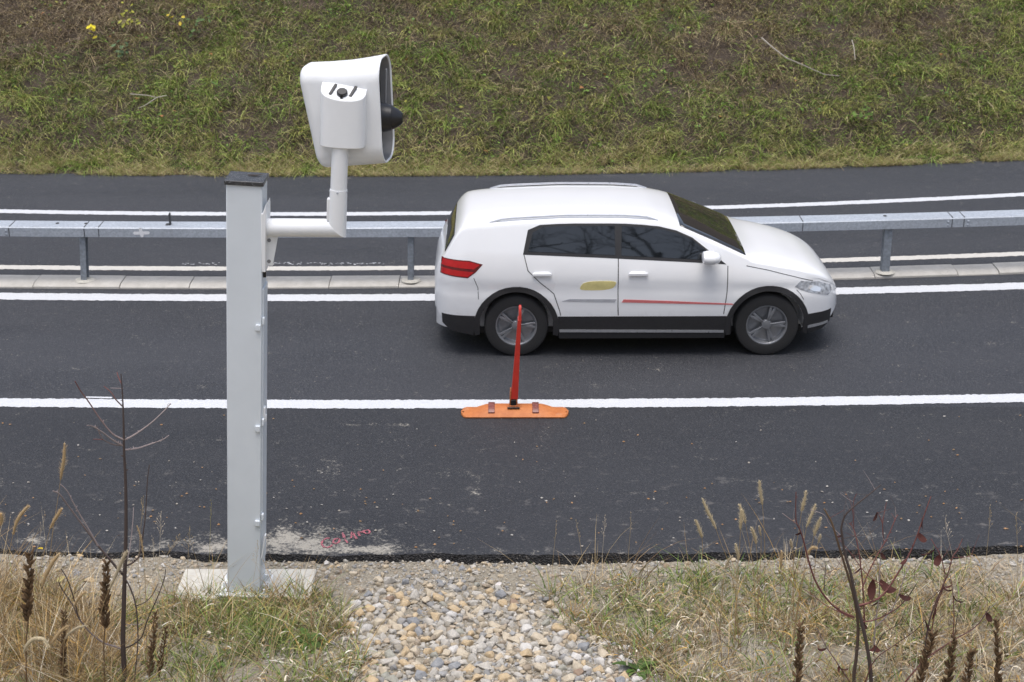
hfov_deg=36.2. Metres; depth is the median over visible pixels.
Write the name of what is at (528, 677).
stone
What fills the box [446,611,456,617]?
stone
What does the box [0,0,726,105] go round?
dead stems
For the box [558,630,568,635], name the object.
stone
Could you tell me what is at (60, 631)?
foxtail grass
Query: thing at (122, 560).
foxtail grass
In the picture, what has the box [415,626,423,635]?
stone
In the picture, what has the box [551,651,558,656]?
stone
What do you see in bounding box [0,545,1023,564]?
road edge
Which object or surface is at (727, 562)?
foxtail grass
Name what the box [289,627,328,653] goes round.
broadleaf weed
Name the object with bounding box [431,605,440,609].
stone
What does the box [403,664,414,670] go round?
stone
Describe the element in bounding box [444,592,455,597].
stone
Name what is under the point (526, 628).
stone
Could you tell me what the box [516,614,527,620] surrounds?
stone
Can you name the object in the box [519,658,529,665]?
stone
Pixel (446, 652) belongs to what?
stone
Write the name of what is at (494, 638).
stone
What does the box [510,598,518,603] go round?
stone
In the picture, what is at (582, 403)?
road marking
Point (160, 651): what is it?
seed stalk
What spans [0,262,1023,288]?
kerb
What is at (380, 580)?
stone
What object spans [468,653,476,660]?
stone
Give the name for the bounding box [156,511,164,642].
dry grass stalk
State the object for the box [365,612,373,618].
stone
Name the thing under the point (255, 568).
dry grass stalk
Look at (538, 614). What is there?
stone
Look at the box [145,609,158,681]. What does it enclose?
seed stalk
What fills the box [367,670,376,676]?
stone
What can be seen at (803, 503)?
foxtail grass
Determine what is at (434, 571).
stone
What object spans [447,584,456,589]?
stone
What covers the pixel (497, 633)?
gravel
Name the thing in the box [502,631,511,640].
stone
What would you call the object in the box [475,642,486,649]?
stone
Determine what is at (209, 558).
dry grass stalk
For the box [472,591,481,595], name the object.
stone
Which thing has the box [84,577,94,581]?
stone
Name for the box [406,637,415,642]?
stone
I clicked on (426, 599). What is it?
stone
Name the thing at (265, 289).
door
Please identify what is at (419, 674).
stone
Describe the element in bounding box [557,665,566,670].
stone
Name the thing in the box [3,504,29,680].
foxtail grass
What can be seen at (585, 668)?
stone
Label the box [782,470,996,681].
bare shrub
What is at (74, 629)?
foxtail grass
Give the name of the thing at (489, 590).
stone
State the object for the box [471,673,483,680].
stone
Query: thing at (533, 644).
stone
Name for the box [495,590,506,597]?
stone
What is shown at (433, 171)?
dry grass
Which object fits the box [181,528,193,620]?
dry grass stalk
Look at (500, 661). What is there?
stone
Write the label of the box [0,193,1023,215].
road marking
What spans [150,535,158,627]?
dry grass stalk
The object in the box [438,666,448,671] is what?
stone
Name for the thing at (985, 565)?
dry grass stalk
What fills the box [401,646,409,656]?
stone
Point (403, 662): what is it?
stone
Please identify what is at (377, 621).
stone
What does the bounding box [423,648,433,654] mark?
stone
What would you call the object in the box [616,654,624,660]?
stone
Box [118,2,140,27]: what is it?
leafy shoot
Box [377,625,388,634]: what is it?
stone
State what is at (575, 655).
stone
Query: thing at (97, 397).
road marking
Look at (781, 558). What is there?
foxtail grass
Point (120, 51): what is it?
leafy shoot
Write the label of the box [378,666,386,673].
stone
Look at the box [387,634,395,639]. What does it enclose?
stone
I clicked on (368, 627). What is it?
stone
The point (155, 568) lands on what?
dry grass stalk
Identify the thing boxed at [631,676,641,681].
stone
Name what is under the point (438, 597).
stone
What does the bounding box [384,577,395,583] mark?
stone
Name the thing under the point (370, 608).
stone
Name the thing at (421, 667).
stone
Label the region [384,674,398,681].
stone
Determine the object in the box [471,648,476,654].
stone
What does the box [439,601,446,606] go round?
stone
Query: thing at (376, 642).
stone
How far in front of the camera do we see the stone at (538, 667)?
10.31 m
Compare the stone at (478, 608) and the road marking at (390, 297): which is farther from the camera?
the road marking at (390, 297)
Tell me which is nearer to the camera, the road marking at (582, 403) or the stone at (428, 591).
the stone at (428, 591)
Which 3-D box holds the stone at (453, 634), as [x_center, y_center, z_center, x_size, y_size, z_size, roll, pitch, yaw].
[-0.414,2.042,10.824,0.085,0.083,0.097,-10,32,-32]
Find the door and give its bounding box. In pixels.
[255,281,267,564]
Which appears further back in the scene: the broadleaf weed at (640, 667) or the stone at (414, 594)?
the stone at (414, 594)
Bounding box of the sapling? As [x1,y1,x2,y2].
[53,373,170,681]
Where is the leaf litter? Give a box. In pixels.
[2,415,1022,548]
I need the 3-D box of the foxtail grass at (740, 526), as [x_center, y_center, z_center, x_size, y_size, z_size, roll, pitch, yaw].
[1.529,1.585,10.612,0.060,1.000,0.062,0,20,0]
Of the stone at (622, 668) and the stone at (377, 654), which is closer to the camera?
the stone at (622, 668)
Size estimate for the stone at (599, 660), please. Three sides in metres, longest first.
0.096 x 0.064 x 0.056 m
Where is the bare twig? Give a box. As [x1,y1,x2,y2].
[761,37,837,75]
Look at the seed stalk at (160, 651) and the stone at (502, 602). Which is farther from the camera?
the stone at (502, 602)
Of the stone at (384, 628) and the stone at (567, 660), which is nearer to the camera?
the stone at (567, 660)
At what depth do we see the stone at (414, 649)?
10.58 m
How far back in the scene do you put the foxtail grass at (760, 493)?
10.32 m
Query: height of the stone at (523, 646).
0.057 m
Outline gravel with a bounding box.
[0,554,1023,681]
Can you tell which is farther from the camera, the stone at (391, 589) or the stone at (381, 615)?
the stone at (391, 589)
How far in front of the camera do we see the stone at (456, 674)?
10.24 m
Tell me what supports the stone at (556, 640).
on the verge
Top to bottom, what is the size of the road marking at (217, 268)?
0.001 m
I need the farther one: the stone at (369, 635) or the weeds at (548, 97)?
the weeds at (548, 97)
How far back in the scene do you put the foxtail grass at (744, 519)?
10.61 m
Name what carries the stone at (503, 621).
on the verge
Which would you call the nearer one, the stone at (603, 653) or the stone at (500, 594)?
the stone at (603, 653)
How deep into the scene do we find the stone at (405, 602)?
11.26 m
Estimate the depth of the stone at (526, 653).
10.52 m
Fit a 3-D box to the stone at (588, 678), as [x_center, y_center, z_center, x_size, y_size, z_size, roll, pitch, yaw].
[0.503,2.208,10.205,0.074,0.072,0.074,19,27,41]
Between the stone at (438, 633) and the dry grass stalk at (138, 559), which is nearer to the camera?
the dry grass stalk at (138, 559)
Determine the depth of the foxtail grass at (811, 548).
10.18 m
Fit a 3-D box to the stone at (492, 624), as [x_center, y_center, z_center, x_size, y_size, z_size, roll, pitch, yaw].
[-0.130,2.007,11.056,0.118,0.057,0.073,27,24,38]
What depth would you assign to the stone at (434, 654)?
10.52 m
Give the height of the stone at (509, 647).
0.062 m
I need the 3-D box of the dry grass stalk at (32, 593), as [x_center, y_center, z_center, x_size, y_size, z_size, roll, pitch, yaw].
[-2.989,1.629,9.984,0.142,1.210,0.014,0,20,0]
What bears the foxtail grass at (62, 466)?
on the verge
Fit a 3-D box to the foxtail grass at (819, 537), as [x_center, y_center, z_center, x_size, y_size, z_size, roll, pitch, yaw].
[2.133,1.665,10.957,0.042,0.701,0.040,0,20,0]
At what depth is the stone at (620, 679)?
10.15 m
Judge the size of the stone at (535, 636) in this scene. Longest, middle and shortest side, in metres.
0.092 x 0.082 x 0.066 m
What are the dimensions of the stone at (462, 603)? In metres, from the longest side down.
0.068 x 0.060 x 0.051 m
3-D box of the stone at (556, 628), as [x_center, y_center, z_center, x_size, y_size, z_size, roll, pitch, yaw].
[0.323,2.021,10.978,0.096,0.068,0.085,21,18,-23]
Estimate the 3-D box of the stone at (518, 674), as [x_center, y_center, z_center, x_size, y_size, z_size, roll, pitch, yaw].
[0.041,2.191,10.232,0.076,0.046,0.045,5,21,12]
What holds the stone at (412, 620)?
on the verge
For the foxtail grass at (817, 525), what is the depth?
10.23 m
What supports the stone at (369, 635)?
on the verge
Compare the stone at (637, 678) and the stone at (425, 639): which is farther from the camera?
the stone at (425, 639)
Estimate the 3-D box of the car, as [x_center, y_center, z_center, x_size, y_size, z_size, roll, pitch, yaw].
[1.275,-0.812,16.461,4.130,1.441,2.084,0,20,-1]
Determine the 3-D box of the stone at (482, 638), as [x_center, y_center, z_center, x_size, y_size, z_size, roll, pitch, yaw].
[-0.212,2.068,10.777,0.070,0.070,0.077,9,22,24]
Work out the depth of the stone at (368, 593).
11.41 m
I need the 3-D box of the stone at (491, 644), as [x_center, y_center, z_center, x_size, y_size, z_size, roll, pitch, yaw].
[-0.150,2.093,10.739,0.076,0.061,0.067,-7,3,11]
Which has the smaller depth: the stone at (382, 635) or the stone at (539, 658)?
the stone at (539, 658)
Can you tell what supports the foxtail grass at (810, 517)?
on the verge
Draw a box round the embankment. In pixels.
[0,0,1023,174]
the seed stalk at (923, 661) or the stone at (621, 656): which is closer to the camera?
the seed stalk at (923, 661)
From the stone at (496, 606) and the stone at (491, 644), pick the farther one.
the stone at (496, 606)
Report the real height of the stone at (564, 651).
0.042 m
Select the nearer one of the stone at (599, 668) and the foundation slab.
the stone at (599, 668)
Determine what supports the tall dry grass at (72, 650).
on the verge
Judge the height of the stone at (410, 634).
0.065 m
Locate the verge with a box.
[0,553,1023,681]
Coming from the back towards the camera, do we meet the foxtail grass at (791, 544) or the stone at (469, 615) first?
the stone at (469, 615)
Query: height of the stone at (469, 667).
0.055 m
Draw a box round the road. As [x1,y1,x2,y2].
[0,159,1023,555]
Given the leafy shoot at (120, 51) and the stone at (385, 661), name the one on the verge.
the stone at (385, 661)
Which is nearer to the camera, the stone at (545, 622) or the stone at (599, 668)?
the stone at (599, 668)
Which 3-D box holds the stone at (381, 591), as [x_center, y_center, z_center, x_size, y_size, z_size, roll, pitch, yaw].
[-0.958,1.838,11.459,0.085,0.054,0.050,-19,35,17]
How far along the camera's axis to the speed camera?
10.50 m
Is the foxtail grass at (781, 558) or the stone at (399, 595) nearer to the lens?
the foxtail grass at (781, 558)
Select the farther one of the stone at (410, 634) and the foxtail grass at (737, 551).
the stone at (410, 634)
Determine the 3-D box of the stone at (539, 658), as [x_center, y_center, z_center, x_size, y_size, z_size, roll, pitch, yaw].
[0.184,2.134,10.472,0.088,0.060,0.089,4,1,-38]
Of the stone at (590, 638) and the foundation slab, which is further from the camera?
the foundation slab
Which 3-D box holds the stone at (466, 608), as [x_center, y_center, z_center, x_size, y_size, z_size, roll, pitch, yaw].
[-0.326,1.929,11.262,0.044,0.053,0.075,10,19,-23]
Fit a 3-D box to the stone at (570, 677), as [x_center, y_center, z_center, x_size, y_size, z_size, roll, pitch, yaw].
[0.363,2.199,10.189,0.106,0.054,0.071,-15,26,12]
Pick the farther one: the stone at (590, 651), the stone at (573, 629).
the stone at (573, 629)
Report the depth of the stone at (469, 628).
10.92 m
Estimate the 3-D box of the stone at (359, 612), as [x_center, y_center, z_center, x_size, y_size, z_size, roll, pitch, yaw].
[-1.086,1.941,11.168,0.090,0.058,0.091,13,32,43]
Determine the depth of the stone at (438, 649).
10.58 m
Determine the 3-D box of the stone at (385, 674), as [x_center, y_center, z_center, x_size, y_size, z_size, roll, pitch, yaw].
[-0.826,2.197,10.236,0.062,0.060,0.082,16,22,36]
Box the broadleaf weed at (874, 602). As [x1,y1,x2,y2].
[859,596,888,608]
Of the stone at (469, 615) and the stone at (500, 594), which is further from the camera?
the stone at (500, 594)
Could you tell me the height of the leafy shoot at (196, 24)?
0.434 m
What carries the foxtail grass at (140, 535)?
on the verge
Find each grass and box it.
[0,81,1023,176]
[0,496,1023,681]
[0,513,3,680]
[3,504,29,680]
[18,634,51,681]
[35,507,64,676]
[41,553,60,678]
[46,625,69,672]
[49,443,66,672]
[54,625,85,681]
[62,591,87,681]
[93,549,127,671]
[136,525,148,679]
[694,519,703,624]
[701,498,738,643]
[719,555,732,646]
[733,543,739,658]
[735,508,743,636]
[738,504,755,635]
[750,527,757,620]
[757,525,760,622]
[758,480,764,644]
[778,551,783,639]
[780,490,807,651]
[784,503,815,654]
[789,539,793,626]
[790,544,817,663]
[792,517,821,652]
[811,534,820,616]
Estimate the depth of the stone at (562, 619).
11.09 m
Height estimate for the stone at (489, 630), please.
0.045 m
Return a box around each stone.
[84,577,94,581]
[345,669,357,675]
[346,622,358,629]
[348,571,357,575]
[350,599,361,607]
[353,607,364,616]
[358,635,366,641]
[361,624,372,630]
[361,665,370,673]
[363,590,372,596]
[365,604,374,611]
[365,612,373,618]
[365,675,378,681]
[366,632,374,639]
[366,647,376,652]
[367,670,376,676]
[369,659,377,665]
[372,603,383,608]
[372,617,385,626]
[372,651,382,658]
[374,640,380,644]
[375,576,383,582]
[377,588,386,593]
[377,612,385,618]
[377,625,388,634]
[378,657,391,664]
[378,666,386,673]
[379,632,386,638]
[381,671,389,677]
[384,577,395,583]
[384,602,391,607]
[384,649,395,657]
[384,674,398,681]
[386,586,395,592]
[386,595,394,601]
[387,619,396,624]
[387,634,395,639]
[390,639,401,644]
[391,615,398,620]
[391,624,401,630]
[394,591,403,599]
[396,611,404,617]
[397,631,406,635]
[398,659,410,666]
[399,635,406,640]
[400,598,410,606]
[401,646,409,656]
[402,579,408,584]
[403,623,415,631]
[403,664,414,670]
[406,617,418,625]
[406,631,417,637]
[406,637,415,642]
[409,589,419,599]
[409,645,419,652]
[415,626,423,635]
[415,664,427,672]
[415,670,426,680]
[420,636,430,641]
[422,596,430,602]
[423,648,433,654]
[425,588,434,594]
[429,643,438,649]
[429,667,438,676]
[430,612,439,620]
[430,651,438,657]
[430,657,443,667]
[431,569,438,574]
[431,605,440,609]
[432,593,443,601]
[433,630,443,637]
[434,646,442,653]
[435,625,445,631]
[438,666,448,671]
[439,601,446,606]
[440,638,450,646]
[442,615,454,624]
[442,649,450,656]
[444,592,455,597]
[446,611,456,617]
[446,629,459,639]
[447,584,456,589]
[447,605,460,612]
[448,645,457,653]
[448,656,461,664]
[448,661,460,669]
[450,671,462,677]
[455,628,464,634]
[456,648,469,658]
[459,600,467,607]
[461,639,472,645]
[463,606,469,611]
[463,663,475,672]
[465,612,474,618]
[465,626,474,632]
[467,600,477,605]
[468,630,474,636]
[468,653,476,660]
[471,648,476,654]
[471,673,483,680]
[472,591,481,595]
[472,605,484,613]
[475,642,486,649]
[476,662,491,669]
[477,635,487,643]
[479,622,486,627]
[480,656,489,661]
[482,600,488,605]
[485,587,493,593]
[485,641,495,647]
[485,651,494,657]
[485,674,494,680]
[486,628,493,633]
[488,621,500,627]
[489,635,498,641]
[492,603,500,610]
[494,610,502,617]
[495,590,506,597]
[496,658,503,665]
[497,599,507,606]
[498,673,510,681]
[500,618,508,624]
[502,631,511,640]
[506,635,519,642]
[506,643,512,650]
[507,621,514,626]
[508,603,517,611]
[510,593,520,599]
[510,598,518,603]
[513,672,523,677]
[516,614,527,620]
[519,643,532,650]
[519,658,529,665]
[520,619,530,625]
[520,648,532,656]
[521,624,533,632]
[525,674,531,681]
[529,641,538,647]
[530,632,543,640]
[533,662,546,671]
[534,611,544,617]
[534,655,546,662]
[537,637,549,645]
[541,619,549,625]
[545,645,553,650]
[546,600,554,607]
[546,661,557,666]
[551,623,565,631]
[551,636,562,644]
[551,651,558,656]
[551,669,561,677]
[552,644,561,652]
[557,615,569,622]
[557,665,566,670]
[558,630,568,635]
[560,649,568,653]
[561,673,575,681]
[563,656,573,665]
[566,640,576,648]
[567,634,576,641]
[569,623,578,631]
[570,652,581,659]
[572,660,582,669]
[574,668,583,675]
[577,642,589,651]
[582,665,591,671]
[583,654,592,659]
[583,676,593,681]
[587,634,597,642]
[587,648,592,654]
[593,665,604,672]
[594,657,603,665]
[597,649,608,657]
[599,640,611,648]
[615,676,624,681]
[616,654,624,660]
[618,665,631,672]
[618,671,629,679]
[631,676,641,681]
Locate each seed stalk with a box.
[20,547,35,681]
[58,609,67,681]
[98,559,110,681]
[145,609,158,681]
[156,625,167,680]
[792,620,804,681]
[914,629,937,681]
[941,630,957,681]
[959,645,977,681]
[993,618,1002,681]
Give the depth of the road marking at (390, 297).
17.73 m
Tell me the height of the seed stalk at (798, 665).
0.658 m
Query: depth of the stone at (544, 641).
10.73 m
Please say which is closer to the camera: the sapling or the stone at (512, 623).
the sapling
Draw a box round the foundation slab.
[175,569,316,600]
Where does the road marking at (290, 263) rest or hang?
on the road
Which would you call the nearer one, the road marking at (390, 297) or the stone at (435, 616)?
the stone at (435, 616)
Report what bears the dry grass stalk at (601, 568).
on the verge
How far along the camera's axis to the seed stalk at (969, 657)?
9.52 m
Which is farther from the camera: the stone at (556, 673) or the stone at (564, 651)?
the stone at (564, 651)
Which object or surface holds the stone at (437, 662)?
on the verge
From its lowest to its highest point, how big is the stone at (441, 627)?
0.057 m
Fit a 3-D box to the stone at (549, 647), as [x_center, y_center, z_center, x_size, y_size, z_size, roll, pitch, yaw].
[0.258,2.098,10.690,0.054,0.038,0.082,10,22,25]
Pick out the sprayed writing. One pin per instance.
(352, 533)
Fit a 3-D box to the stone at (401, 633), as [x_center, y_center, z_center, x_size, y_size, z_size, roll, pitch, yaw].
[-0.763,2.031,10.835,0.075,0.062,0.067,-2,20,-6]
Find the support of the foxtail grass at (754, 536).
on the verge
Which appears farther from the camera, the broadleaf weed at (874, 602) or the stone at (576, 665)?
the broadleaf weed at (874, 602)
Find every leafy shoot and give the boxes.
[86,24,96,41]
[111,40,128,57]
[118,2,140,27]
[166,14,184,29]
[182,16,213,37]
[852,107,872,122]
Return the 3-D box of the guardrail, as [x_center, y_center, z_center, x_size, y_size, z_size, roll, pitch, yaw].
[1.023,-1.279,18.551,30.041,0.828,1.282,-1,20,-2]
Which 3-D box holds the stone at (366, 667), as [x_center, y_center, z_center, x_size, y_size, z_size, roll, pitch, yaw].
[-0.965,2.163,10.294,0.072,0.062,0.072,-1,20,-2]
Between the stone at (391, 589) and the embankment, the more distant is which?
the embankment
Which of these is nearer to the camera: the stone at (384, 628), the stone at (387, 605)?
the stone at (384, 628)
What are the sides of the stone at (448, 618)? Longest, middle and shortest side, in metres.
0.093 x 0.082 x 0.069 m
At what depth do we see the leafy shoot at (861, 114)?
24.02 m
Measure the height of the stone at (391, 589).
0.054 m
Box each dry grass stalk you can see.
[32,511,44,676]
[138,495,145,654]
[146,534,179,673]
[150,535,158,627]
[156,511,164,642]
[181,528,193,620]
[208,503,211,614]
[252,540,258,604]
[576,523,582,613]
[600,517,605,616]
[626,512,631,621]
[944,518,954,629]
[978,504,992,631]
[1011,513,1020,625]
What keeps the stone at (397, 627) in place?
on the verge
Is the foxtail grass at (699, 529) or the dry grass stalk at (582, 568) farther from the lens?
the dry grass stalk at (582, 568)
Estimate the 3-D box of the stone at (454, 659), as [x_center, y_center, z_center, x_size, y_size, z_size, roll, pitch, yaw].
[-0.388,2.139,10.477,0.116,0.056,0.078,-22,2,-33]
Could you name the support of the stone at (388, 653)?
on the verge
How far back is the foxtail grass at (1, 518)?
9.46 m
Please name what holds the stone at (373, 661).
on the verge
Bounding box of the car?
[435,182,835,354]
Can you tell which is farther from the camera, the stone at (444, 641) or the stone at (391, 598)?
the stone at (391, 598)
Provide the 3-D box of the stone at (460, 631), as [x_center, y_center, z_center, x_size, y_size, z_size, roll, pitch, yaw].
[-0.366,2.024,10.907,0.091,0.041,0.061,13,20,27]
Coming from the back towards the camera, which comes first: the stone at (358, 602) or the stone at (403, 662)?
the stone at (358, 602)
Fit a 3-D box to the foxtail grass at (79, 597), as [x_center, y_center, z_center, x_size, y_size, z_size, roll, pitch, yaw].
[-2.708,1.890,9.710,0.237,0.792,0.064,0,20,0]
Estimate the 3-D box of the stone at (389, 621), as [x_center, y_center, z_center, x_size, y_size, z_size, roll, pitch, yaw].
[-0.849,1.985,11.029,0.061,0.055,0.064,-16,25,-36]
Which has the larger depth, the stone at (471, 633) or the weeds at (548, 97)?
the weeds at (548, 97)
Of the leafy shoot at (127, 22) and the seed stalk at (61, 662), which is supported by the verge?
the seed stalk at (61, 662)
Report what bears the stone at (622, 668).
on the verge
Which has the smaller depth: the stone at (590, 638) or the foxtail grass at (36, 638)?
the foxtail grass at (36, 638)
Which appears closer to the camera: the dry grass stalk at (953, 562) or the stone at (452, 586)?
the dry grass stalk at (953, 562)
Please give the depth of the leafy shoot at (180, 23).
25.23 m
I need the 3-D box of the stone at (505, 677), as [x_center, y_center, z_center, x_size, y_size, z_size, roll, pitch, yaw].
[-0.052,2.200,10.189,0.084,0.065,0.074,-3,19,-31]
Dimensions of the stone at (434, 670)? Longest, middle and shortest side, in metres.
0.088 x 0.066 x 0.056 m
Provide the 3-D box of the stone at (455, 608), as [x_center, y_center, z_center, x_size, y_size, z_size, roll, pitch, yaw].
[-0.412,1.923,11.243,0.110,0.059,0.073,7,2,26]
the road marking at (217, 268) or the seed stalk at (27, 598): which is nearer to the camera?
the seed stalk at (27, 598)
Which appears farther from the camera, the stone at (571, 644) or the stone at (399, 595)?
the stone at (399, 595)
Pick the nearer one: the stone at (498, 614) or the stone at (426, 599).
the stone at (498, 614)
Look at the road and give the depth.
14.87 m
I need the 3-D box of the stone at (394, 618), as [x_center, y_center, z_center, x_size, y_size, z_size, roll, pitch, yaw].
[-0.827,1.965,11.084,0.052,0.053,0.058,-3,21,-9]
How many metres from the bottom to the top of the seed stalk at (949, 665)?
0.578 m
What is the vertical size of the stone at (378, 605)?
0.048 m
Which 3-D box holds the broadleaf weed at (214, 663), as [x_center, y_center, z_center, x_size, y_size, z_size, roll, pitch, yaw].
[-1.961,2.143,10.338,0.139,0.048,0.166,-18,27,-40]
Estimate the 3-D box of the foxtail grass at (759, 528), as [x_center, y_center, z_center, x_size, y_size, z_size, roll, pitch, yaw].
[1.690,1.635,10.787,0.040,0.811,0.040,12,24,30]
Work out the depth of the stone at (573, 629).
10.96 m
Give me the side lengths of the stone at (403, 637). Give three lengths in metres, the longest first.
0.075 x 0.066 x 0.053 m
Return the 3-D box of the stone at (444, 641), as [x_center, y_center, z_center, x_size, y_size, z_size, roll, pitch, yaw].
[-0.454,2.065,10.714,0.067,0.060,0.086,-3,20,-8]
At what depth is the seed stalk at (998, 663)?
9.67 m
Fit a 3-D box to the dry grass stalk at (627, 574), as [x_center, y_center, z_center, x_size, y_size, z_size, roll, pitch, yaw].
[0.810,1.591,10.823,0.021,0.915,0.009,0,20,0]
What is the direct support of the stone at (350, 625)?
on the verge
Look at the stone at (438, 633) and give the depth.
10.80 m
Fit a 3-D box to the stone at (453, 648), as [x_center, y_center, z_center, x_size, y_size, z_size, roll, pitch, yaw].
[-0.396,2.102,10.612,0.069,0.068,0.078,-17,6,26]
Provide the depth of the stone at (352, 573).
11.72 m
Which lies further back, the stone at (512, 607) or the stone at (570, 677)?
the stone at (512, 607)
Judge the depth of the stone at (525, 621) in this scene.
11.05 m
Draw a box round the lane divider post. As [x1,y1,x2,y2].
[461,305,568,417]
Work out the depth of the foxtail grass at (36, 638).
9.18 m
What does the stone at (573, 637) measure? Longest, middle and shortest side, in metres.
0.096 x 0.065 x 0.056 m
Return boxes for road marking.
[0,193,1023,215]
[0,252,1023,270]
[0,282,1023,300]
[0,393,1023,408]
[86,396,111,397]
[185,262,373,264]
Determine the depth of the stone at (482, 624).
11.02 m
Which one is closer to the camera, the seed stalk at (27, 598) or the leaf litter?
the seed stalk at (27, 598)
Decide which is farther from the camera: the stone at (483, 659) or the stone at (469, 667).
the stone at (483, 659)
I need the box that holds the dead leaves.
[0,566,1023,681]
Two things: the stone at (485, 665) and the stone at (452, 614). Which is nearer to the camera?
the stone at (485, 665)
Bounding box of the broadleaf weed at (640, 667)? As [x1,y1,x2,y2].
[612,657,657,679]
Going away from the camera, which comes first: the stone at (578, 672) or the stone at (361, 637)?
the stone at (578, 672)
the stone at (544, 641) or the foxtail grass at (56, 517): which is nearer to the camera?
the foxtail grass at (56, 517)
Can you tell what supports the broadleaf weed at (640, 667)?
on the verge
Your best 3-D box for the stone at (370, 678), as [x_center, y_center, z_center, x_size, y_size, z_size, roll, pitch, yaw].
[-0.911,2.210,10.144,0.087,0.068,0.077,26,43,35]
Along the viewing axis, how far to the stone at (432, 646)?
10.65 m
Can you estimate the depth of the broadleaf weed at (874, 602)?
11.33 m
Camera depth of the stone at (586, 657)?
10.48 m
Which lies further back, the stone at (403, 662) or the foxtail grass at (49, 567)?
the stone at (403, 662)
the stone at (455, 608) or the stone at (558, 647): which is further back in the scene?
the stone at (455, 608)
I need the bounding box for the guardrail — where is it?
[0,210,1023,282]
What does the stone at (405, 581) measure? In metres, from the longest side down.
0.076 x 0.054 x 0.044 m
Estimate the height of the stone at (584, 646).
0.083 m
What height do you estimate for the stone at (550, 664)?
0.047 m
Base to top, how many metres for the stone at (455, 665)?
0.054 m
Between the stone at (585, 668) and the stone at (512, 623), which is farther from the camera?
the stone at (512, 623)
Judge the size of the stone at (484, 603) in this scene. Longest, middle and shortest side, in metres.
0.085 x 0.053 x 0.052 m
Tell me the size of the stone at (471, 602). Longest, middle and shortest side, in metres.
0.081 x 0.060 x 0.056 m
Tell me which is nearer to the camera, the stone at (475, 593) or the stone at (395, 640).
the stone at (395, 640)
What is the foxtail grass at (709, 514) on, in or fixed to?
on the verge
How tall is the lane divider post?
1.060 m
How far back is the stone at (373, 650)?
10.57 m
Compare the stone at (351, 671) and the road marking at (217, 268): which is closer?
the stone at (351, 671)
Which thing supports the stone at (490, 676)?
on the verge
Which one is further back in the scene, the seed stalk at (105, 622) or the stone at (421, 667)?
the stone at (421, 667)
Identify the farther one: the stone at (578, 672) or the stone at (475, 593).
the stone at (475, 593)
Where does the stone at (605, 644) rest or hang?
on the verge
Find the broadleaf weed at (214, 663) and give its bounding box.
[204,658,224,670]
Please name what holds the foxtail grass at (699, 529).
on the verge
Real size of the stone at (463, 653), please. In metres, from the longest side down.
0.097 x 0.085 x 0.074 m
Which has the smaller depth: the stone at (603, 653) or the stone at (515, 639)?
the stone at (603, 653)
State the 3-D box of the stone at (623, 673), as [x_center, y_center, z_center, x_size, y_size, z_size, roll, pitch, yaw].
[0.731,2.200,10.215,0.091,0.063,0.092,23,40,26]
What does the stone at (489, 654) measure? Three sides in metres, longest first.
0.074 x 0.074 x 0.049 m
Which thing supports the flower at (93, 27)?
on the embankment
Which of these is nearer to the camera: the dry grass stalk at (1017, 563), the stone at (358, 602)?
the dry grass stalk at (1017, 563)
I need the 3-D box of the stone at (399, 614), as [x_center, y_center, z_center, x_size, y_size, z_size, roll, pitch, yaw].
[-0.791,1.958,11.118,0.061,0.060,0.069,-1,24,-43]
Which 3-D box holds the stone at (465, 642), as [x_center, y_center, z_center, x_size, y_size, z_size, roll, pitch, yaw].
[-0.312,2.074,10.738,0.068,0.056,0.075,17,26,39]
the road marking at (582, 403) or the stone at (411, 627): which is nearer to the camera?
the stone at (411, 627)
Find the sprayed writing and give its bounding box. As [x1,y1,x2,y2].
[321,529,370,547]
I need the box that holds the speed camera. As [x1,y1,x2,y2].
[219,54,402,598]
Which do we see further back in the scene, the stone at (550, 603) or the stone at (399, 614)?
the stone at (550, 603)
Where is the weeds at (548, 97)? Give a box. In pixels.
[1,0,1023,161]
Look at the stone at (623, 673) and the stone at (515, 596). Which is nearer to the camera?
the stone at (623, 673)

